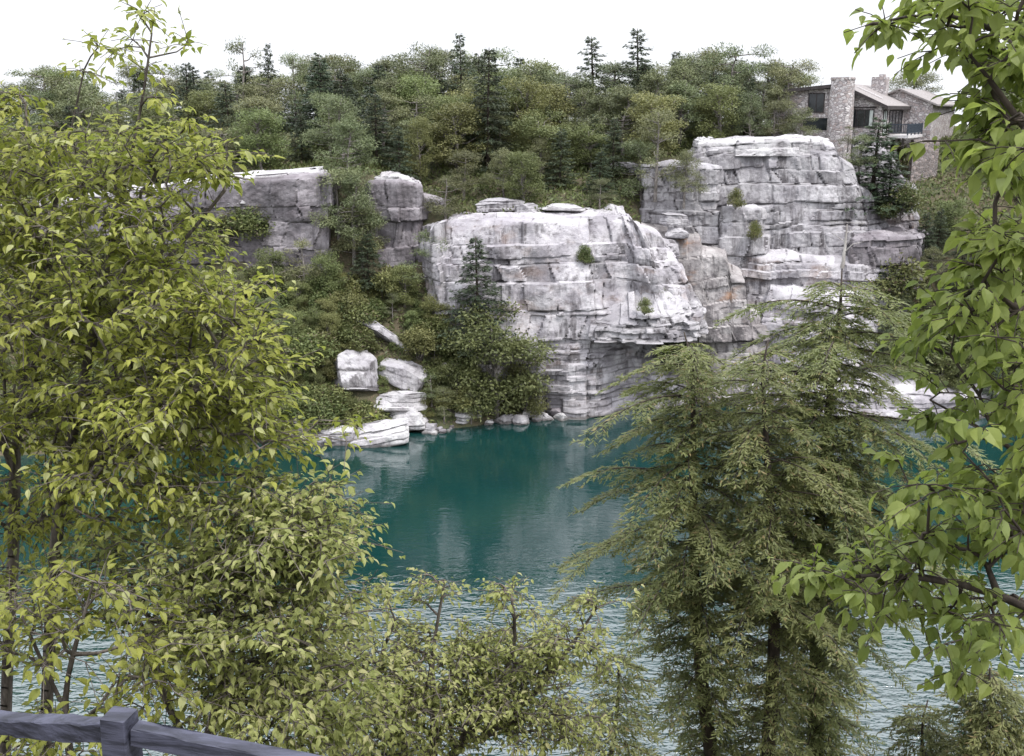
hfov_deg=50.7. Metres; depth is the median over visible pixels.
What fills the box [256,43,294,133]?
conifer tree
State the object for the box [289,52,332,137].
conifer tree
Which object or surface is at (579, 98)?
pine tree
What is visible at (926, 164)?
retaining wall
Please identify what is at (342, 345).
broadleaf tree
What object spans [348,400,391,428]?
shrub
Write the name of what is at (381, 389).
shrub
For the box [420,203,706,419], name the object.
cliff
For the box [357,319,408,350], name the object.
boulder
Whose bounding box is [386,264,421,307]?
broadleaf tree
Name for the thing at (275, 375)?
broadleaf tree
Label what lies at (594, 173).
conifer tree
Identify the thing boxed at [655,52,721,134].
pine tree
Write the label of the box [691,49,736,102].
pine tree
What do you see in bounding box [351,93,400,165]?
conifer tree
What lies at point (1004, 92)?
pine tree
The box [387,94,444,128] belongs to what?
pine tree
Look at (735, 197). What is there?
shrub
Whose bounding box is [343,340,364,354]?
broadleaf tree
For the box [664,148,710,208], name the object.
pine tree
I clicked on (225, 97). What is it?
conifer tree
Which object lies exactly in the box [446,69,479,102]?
broadleaf tree
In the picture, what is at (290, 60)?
pine tree
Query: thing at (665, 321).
cliff
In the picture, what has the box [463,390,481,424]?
pine tree
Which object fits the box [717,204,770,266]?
cliff
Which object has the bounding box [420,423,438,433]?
shore stone
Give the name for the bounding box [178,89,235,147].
broadleaf tree
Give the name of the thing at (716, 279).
cliff
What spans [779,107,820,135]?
pine tree
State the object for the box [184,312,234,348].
shrub
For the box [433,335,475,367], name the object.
shrub
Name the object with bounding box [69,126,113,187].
broadleaf tree
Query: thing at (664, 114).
pine tree
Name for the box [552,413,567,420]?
shore stone
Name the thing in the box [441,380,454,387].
shrub
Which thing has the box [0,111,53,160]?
pine tree
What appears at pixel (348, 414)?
shrub
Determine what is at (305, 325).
broadleaf tree
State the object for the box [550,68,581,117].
pine tree
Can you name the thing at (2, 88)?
pine tree
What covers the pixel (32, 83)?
pine tree
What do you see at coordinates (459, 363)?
shrub
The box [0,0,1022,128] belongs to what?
sky
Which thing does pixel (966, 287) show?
broadleaf tree
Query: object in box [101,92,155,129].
pine tree
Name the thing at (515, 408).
shrub
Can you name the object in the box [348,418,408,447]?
boulder
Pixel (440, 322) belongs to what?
shrub
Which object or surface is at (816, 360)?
hemlock tree
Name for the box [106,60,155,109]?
pine tree
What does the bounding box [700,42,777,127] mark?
pine tree
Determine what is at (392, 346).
shrub
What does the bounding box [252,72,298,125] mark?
broadleaf tree
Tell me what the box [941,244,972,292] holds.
conifer tree
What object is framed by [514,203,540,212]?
boulder
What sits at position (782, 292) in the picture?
cliff
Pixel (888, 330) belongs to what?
conifer tree
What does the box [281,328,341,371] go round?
shrub
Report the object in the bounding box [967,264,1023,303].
shrub
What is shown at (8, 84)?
pine tree
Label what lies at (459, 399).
shrub
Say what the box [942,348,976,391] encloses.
broadleaf tree
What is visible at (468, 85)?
pine tree
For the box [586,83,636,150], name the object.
pine tree
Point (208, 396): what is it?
birch tree
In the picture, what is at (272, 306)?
pine tree
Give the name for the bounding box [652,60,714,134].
pine tree
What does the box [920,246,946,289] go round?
pine tree
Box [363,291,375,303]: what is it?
shrub
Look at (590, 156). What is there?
broadleaf tree
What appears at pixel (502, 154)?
pine tree
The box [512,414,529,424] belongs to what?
shore stone
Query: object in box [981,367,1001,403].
conifer tree
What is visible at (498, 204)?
boulder
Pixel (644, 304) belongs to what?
shrub
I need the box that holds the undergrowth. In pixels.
[0,120,1021,448]
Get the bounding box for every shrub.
[0,354,16,379]
[0,390,34,421]
[3,268,54,305]
[20,344,62,365]
[44,373,101,405]
[47,226,103,273]
[73,361,112,384]
[76,245,125,277]
[107,281,149,313]
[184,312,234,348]
[186,211,246,254]
[193,317,231,352]
[195,210,216,231]
[195,264,221,279]
[213,205,275,242]
[216,342,256,375]
[217,300,250,342]
[217,408,276,429]
[226,321,264,357]
[239,264,269,295]
[247,289,298,318]
[252,315,297,350]
[255,277,293,305]
[272,400,293,421]
[278,399,309,426]
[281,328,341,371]
[282,381,312,406]
[292,567,644,755]
[297,275,334,296]
[297,395,350,434]
[298,382,348,412]
[299,297,310,308]
[301,307,328,330]
[308,286,353,322]
[311,329,345,367]
[321,365,336,380]
[325,299,381,342]
[329,290,370,321]
[331,317,356,334]
[337,272,375,304]
[337,322,380,349]
[338,391,352,401]
[340,408,359,427]
[343,396,361,411]
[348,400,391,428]
[358,399,374,408]
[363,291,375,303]
[366,297,389,319]
[369,263,407,298]
[370,342,380,351]
[373,297,383,303]
[377,358,385,369]
[377,376,388,384]
[377,386,386,393]
[384,298,399,308]
[388,342,400,349]
[396,333,408,343]
[400,287,419,299]
[400,321,441,360]
[401,355,412,360]
[407,307,436,324]
[409,322,459,352]
[413,297,435,314]
[418,407,435,417]
[420,396,431,405]
[421,356,459,387]
[422,384,435,400]
[423,311,458,353]
[426,368,437,379]
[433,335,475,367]
[433,385,474,413]
[437,355,472,379]
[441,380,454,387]
[464,392,496,414]
[494,381,518,413]
[517,389,536,409]
[576,243,594,265]
[636,297,654,315]
[654,341,715,376]
[726,187,746,209]
[746,220,763,241]
[864,252,935,307]
[876,180,926,222]
[889,308,927,330]
[915,330,972,376]
[919,307,970,352]
[966,216,991,235]
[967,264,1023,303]
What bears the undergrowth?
on the ground
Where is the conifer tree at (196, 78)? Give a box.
[172,66,210,124]
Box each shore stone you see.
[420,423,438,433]
[439,429,446,433]
[455,410,472,423]
[494,414,512,423]
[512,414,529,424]
[523,411,535,418]
[532,415,542,421]
[542,412,553,420]
[549,407,561,415]
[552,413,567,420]
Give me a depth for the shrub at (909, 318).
91.12 m
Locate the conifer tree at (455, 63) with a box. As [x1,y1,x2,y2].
[442,33,490,113]
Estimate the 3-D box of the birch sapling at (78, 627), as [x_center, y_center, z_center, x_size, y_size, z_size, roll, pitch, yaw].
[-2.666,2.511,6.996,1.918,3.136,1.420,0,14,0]
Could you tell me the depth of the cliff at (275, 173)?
89.17 m
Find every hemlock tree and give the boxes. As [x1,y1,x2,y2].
[543,332,837,755]
[546,653,664,755]
[625,340,889,755]
[637,221,1007,755]
[872,700,958,755]
[911,668,1023,755]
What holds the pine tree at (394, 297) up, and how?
on the ground
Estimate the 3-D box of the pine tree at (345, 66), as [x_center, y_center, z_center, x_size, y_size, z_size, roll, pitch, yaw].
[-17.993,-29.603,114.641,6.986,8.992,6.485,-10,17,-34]
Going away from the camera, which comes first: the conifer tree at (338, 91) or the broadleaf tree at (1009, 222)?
the broadleaf tree at (1009, 222)
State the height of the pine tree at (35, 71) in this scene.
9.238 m
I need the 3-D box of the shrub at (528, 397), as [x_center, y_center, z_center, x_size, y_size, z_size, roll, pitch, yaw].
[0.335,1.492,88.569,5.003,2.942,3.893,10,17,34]
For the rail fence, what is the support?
on the ground
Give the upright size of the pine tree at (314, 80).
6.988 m
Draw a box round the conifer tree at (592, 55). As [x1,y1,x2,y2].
[566,36,617,134]
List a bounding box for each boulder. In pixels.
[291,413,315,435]
[310,425,355,445]
[334,350,378,390]
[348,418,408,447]
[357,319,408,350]
[375,391,427,411]
[378,358,427,391]
[389,407,428,429]
[437,361,462,389]
[475,197,524,211]
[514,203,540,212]
[542,203,584,210]
[610,162,637,173]
[659,212,688,225]
[665,228,688,238]
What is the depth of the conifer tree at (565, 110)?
106.18 m
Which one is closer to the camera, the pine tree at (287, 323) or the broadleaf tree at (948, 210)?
the pine tree at (287, 323)
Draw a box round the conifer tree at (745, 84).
[726,77,764,136]
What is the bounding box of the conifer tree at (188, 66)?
[170,62,203,136]
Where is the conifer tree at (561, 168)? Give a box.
[541,128,580,189]
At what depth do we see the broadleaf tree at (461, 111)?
96.29 m
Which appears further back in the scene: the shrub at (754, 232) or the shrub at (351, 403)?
the shrub at (754, 232)
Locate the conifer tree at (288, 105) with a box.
[282,83,308,126]
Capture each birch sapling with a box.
[0,446,426,755]
[0,546,229,755]
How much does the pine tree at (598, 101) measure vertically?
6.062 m
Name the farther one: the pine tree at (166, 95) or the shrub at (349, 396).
the pine tree at (166, 95)
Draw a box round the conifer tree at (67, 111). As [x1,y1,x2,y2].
[49,105,95,166]
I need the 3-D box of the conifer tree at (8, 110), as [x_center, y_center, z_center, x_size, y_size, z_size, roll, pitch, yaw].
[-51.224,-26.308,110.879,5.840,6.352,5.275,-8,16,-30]
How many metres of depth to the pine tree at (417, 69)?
118.29 m
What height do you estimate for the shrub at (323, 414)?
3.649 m
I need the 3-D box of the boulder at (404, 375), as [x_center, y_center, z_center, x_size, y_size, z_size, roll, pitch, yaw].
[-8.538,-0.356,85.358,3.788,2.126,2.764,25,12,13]
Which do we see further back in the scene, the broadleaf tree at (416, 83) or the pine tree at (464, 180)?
the broadleaf tree at (416, 83)
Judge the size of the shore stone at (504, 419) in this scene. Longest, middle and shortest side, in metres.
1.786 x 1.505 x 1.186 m
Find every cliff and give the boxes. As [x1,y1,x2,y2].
[1,169,446,275]
[63,166,327,203]
[374,171,420,183]
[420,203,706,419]
[588,290,708,343]
[636,159,723,245]
[641,222,771,408]
[687,133,889,255]
[692,134,829,155]
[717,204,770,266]
[739,249,913,327]
[748,367,999,420]
[762,283,883,372]
[848,224,932,289]
[851,138,919,229]
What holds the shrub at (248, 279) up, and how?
on the ground
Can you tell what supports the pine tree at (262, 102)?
on the ground
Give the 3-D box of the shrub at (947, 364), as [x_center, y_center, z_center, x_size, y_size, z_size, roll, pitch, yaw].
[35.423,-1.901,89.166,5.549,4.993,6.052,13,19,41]
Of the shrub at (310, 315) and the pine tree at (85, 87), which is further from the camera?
the pine tree at (85, 87)
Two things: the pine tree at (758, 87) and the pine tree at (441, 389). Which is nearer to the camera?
the pine tree at (441, 389)
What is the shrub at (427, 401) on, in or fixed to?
on the ground
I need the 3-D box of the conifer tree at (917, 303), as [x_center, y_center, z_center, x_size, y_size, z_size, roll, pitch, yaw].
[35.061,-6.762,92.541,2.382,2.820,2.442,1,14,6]
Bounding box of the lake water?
[0,404,1023,755]
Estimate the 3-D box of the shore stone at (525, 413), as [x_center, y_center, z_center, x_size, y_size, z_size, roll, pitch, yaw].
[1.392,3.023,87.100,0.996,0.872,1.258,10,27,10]
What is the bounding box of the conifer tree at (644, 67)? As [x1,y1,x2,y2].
[628,60,655,133]
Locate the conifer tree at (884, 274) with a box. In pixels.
[876,272,896,309]
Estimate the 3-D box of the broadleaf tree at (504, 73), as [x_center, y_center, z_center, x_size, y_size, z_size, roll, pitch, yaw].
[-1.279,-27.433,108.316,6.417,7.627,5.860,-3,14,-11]
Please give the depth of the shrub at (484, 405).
84.64 m
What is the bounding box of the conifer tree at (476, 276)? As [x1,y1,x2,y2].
[436,236,517,356]
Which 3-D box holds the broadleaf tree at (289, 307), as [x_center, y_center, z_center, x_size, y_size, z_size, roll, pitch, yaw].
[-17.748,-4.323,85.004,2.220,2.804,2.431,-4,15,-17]
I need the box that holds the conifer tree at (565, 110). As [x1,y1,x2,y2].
[548,85,576,144]
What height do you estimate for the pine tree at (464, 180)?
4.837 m
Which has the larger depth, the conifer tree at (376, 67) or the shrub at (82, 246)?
the conifer tree at (376, 67)
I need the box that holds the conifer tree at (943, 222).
[926,208,954,259]
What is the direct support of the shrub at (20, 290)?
on the ground
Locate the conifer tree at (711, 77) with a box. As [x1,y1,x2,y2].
[684,71,732,137]
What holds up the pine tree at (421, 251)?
on the ground
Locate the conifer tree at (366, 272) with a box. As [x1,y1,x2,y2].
[348,234,389,291]
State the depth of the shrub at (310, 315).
85.22 m
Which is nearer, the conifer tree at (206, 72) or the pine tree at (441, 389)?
the pine tree at (441, 389)
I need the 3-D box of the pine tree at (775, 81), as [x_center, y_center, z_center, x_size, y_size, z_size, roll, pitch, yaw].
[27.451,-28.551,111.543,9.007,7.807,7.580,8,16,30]
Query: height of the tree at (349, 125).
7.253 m
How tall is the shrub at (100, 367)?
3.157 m
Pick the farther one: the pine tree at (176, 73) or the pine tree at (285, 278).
the pine tree at (176, 73)
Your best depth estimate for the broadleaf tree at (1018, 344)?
88.09 m
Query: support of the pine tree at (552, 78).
on the ground
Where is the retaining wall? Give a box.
[908,140,939,182]
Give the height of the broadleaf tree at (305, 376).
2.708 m
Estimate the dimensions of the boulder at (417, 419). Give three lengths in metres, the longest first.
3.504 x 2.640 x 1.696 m
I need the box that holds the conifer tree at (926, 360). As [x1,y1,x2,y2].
[911,349,937,378]
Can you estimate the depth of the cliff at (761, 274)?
92.14 m
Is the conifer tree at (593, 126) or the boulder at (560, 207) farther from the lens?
the conifer tree at (593, 126)
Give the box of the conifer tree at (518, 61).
[514,57,527,78]
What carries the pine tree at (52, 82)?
on the ground
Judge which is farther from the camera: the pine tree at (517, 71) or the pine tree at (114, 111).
the pine tree at (517, 71)
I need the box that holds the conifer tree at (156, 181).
[137,137,163,183]
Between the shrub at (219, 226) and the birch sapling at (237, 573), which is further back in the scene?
the shrub at (219, 226)
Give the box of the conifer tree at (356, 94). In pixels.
[337,77,362,116]
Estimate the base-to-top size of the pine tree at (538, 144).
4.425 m
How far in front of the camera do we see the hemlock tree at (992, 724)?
12.60 m
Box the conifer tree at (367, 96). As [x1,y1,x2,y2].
[355,86,397,148]
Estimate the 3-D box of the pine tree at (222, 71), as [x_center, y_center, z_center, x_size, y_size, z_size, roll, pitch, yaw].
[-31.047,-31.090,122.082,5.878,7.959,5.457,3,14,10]
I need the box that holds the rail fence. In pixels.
[0,706,321,755]
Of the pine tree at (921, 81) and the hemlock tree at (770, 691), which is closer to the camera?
the hemlock tree at (770, 691)
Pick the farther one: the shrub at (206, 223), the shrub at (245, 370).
the shrub at (206, 223)
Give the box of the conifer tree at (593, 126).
[584,114,606,156]
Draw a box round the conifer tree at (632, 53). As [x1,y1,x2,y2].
[610,28,662,132]
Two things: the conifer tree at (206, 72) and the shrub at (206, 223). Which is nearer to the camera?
the shrub at (206, 223)
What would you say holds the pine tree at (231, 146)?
on the ground
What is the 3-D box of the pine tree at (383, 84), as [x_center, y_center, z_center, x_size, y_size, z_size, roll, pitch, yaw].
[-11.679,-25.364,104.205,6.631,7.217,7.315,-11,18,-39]
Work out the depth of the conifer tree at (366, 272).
87.29 m
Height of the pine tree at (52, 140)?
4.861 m
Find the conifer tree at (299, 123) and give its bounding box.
[286,114,315,162]
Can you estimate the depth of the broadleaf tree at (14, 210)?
88.46 m
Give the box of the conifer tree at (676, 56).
[658,51,690,126]
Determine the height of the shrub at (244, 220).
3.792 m
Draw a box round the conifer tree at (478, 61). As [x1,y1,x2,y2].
[468,53,486,94]
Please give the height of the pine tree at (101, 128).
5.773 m
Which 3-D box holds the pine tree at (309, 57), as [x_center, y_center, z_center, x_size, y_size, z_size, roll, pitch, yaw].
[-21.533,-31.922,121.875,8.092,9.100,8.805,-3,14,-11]
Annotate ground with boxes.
[0,126,1023,455]
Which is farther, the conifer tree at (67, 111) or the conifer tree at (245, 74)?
the conifer tree at (245, 74)
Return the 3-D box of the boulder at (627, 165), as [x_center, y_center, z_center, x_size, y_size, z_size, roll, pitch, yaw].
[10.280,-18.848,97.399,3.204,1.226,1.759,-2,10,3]
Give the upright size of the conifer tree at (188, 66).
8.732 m
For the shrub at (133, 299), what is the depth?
84.50 m
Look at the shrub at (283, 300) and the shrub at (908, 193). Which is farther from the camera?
the shrub at (908, 193)
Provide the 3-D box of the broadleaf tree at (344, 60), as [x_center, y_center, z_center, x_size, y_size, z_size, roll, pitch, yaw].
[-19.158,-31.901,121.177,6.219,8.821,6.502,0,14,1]
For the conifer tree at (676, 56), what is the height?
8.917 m
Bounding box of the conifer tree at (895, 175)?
[869,157,912,218]
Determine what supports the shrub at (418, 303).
on the ground
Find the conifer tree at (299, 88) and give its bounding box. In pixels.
[284,85,313,129]
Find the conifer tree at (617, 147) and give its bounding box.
[590,118,632,177]
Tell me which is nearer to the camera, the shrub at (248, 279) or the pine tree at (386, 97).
the shrub at (248, 279)
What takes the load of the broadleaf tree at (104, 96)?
on the ground
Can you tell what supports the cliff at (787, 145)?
on the cliff at (803, 200)
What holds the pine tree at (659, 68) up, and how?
on the ground
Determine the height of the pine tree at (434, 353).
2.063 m
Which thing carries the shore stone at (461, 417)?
on the ground
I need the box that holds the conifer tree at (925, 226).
[917,212,940,268]
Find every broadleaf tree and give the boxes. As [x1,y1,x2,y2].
[1,130,40,178]
[1,206,35,246]
[41,68,102,131]
[68,97,122,128]
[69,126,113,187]
[87,91,112,129]
[126,104,181,159]
[157,126,200,164]
[157,133,204,182]
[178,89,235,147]
[225,106,292,169]
[246,350,268,377]
[250,247,290,290]
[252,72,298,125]
[256,333,285,367]
[270,372,282,384]
[272,305,297,328]
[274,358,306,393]
[277,345,294,372]
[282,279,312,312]
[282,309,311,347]
[294,353,311,380]
[296,316,314,336]
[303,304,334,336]
[304,250,347,296]
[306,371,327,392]
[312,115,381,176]
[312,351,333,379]
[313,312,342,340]
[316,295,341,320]
[317,98,356,150]
[322,53,363,84]
[325,265,347,286]
[335,342,346,354]
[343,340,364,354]
[376,68,433,141]
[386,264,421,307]
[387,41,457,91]
[387,74,449,137]
[401,115,435,181]
[402,311,419,332]
[419,293,451,322]
[423,100,490,173]
[425,94,484,162]
[438,88,489,149]
[440,297,559,421]
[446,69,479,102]
[460,365,481,390]
[467,76,541,146]
[472,64,521,129]
[490,75,555,153]
[499,150,546,202]
[501,351,551,417]
[508,109,574,173]
[519,58,560,116]
[519,82,578,144]
[540,121,580,165]
[567,121,616,167]
[604,85,637,129]
[622,90,688,161]
[688,104,717,138]
[692,81,750,138]
[925,353,958,390]
[931,198,968,237]
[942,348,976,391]
[951,280,980,296]
[997,217,1021,231]
[1010,318,1021,368]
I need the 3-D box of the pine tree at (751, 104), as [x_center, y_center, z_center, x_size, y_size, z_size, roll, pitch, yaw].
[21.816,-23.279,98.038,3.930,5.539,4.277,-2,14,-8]
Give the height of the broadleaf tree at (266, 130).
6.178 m
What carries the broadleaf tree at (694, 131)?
on the ground
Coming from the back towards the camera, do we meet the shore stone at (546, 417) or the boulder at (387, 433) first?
the shore stone at (546, 417)
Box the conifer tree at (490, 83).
[450,48,520,173]
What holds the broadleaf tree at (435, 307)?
on the ground
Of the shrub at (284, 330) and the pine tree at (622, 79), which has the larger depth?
the pine tree at (622, 79)
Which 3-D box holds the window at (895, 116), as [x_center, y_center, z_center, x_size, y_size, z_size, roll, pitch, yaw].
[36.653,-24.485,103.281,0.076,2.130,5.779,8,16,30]
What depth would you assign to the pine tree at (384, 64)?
114.08 m
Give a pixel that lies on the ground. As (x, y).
(386, 324)
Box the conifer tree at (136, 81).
[125,71,150,135]
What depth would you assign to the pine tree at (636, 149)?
94.00 m
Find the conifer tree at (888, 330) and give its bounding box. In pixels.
[875,317,898,365]
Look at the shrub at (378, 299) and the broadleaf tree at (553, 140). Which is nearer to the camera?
the shrub at (378, 299)
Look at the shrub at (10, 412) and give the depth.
78.10 m
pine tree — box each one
[0,85,26,142]
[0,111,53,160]
[1,81,32,122]
[4,65,74,117]
[18,64,56,118]
[19,76,53,95]
[24,90,65,147]
[28,75,103,160]
[32,74,95,131]
[36,131,75,170]
[45,82,100,130]
[80,107,138,172]
[85,106,123,130]
[95,121,149,174]
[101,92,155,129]
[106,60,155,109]
[128,89,152,124]
[135,90,186,127]
[136,63,196,117]
[141,75,205,132]
[182,78,215,124]
[187,76,232,133]
[195,127,242,171]
[208,68,255,87]
[211,34,268,120]
[212,81,251,136]
[221,102,272,162]
[224,93,298,164]
[228,73,275,119]
[233,271,245,284]
[239,75,298,145]
[255,297,281,320]
[267,317,296,350]
[271,265,297,291]
[273,50,312,138]
[279,236,325,292]
[285,53,330,105]
[286,82,334,124]
[291,70,343,94]
[295,91,351,156]
[307,54,367,93]
[307,93,374,163]
[308,166,378,240]
[320,170,387,264]
[325,205,390,268]
[343,72,370,117]
[350,65,392,116]
[355,55,411,102]
[355,90,414,152]
[359,77,421,131]
[366,62,405,81]
[383,291,403,321]
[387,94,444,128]
[392,61,446,109]
[393,65,429,105]
[393,117,439,167]
[395,229,448,289]
[411,50,462,101]
[415,56,482,92]
[415,373,442,406]
[423,71,459,92]
[423,175,469,219]
[424,100,451,137]
[426,342,442,364]
[427,386,457,423]
[438,149,493,199]
[444,361,470,391]
[447,47,521,72]
[451,54,505,91]
[452,74,514,125]
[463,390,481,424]
[472,113,523,154]
[481,146,522,197]
[495,61,571,122]
[501,64,526,84]
[524,137,558,178]
[525,69,577,90]
[540,70,601,118]
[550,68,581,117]
[559,86,604,147]
[565,77,594,116]
[569,94,624,136]
[576,60,641,117]
[578,87,651,155]
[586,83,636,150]
[586,179,617,208]
[599,63,652,126]
[609,138,662,204]
[621,69,685,123]
[630,66,666,106]
[634,106,687,201]
[635,104,680,129]
[639,61,706,94]
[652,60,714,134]
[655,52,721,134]
[659,79,712,146]
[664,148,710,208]
[690,47,748,111]
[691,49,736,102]
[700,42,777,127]
[706,57,768,111]
[724,58,797,131]
[727,91,773,135]
[739,82,773,136]
[745,85,798,136]
[757,63,804,110]
[757,99,798,136]
[763,57,821,89]
[764,71,823,114]
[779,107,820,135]
[837,125,856,151]
[841,133,882,179]
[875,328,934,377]
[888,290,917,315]
[889,70,944,92]
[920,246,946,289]
[962,82,1022,128]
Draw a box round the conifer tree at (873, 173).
[845,117,922,216]
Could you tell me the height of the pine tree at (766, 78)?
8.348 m
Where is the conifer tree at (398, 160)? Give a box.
[382,126,417,178]
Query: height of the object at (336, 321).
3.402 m
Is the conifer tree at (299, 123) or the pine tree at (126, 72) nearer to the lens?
the conifer tree at (299, 123)
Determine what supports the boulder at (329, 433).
on the ground
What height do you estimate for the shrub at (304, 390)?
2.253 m
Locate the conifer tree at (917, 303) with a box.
[912,285,930,309]
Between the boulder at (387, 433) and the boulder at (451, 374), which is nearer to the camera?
the boulder at (387, 433)
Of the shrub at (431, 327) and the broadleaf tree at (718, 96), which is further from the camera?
the broadleaf tree at (718, 96)
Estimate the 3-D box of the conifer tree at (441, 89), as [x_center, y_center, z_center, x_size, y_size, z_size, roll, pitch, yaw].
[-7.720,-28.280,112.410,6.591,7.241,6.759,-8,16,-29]
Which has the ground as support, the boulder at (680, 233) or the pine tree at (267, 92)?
the pine tree at (267, 92)
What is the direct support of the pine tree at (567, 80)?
on the ground
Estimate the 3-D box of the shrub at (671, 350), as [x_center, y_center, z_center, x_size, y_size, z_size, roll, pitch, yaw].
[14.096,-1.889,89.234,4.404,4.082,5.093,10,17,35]
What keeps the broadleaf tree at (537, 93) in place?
on the ground
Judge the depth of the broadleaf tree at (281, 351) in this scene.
82.76 m
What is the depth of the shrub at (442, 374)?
84.59 m
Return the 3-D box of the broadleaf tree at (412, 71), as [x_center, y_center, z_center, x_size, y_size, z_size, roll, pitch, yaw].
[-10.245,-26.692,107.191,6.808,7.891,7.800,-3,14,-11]
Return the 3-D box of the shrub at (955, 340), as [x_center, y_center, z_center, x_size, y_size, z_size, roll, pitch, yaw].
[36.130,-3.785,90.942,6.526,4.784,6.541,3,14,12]
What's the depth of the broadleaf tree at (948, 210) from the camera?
96.80 m
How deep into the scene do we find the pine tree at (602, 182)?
90.87 m
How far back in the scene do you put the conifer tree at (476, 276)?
84.61 m
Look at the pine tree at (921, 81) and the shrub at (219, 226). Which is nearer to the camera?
the shrub at (219, 226)
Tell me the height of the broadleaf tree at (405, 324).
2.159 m
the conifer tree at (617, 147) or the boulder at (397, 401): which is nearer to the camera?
the boulder at (397, 401)
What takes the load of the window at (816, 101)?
in the stone house
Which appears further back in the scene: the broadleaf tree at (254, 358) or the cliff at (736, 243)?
the cliff at (736, 243)
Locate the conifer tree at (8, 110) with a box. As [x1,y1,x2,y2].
[4,94,20,144]
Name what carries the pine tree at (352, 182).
on the ground
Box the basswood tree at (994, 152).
[767,0,1023,701]
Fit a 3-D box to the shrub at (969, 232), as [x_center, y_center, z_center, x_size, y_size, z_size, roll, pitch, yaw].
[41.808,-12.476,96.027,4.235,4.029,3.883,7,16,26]
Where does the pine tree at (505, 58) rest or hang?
on the ground
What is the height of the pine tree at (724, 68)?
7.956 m
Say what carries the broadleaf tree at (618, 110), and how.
on the ground
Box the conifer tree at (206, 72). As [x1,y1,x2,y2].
[203,70,215,114]
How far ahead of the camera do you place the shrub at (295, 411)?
80.82 m
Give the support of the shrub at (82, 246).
on the ground
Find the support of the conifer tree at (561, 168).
on the ground
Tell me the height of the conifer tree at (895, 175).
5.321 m
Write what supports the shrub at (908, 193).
on the cliff at (803, 200)
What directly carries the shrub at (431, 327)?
on the ground
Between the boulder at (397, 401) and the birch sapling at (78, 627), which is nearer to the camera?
the birch sapling at (78, 627)
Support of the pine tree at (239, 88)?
on the ground
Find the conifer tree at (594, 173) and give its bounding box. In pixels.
[580,151,616,195]
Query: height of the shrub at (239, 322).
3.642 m
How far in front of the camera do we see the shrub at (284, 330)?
83.50 m
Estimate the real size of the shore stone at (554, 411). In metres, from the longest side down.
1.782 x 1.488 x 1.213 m
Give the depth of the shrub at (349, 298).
85.53 m
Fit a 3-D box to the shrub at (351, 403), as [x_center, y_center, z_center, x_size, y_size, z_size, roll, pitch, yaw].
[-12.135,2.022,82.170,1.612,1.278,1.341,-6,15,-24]
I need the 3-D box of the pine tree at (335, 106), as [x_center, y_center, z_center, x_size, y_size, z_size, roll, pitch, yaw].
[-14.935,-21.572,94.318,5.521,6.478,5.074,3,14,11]
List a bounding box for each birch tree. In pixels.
[0,0,378,755]
[0,28,182,754]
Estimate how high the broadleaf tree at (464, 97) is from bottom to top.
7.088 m
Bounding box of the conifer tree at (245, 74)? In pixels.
[221,66,264,136]
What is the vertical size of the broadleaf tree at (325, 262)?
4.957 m
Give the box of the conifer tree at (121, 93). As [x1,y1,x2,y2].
[114,89,134,147]
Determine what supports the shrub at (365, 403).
on the ground
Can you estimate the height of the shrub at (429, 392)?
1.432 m
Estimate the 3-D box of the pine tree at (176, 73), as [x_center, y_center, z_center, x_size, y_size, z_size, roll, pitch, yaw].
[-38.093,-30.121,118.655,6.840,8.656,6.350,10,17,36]
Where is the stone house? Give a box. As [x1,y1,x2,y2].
[766,74,954,161]
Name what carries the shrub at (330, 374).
on the ground
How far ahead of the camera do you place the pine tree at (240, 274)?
86.81 m
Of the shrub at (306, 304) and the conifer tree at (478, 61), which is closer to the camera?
the shrub at (306, 304)
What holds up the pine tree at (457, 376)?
on the ground
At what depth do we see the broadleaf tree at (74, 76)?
110.40 m
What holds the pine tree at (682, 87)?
on the ground
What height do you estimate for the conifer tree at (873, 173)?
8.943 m
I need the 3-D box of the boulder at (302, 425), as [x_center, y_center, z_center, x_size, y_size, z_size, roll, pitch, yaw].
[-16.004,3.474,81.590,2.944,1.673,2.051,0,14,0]
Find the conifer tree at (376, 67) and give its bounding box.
[359,64,388,128]
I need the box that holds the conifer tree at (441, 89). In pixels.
[430,71,457,121]
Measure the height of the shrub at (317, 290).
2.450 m
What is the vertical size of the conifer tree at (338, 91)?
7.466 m
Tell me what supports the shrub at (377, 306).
on the ground
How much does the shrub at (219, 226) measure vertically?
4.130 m
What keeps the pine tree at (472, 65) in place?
on the ground
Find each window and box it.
[807,93,824,112]
[853,109,874,126]
[882,110,887,133]
[888,110,902,133]
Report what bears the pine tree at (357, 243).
on the ground
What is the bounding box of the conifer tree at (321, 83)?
[281,61,350,146]
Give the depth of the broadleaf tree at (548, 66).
113.81 m
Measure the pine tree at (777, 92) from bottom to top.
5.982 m
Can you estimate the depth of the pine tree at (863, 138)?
94.65 m
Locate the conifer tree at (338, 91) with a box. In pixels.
[320,70,371,140]
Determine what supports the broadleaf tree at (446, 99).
on the ground
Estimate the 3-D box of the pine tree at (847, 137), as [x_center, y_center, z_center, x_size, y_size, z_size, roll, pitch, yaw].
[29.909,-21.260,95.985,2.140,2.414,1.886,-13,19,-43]
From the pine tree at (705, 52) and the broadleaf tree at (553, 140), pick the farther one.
the pine tree at (705, 52)
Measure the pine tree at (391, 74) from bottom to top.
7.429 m
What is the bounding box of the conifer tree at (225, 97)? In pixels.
[200,82,255,160]
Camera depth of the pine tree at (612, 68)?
111.04 m

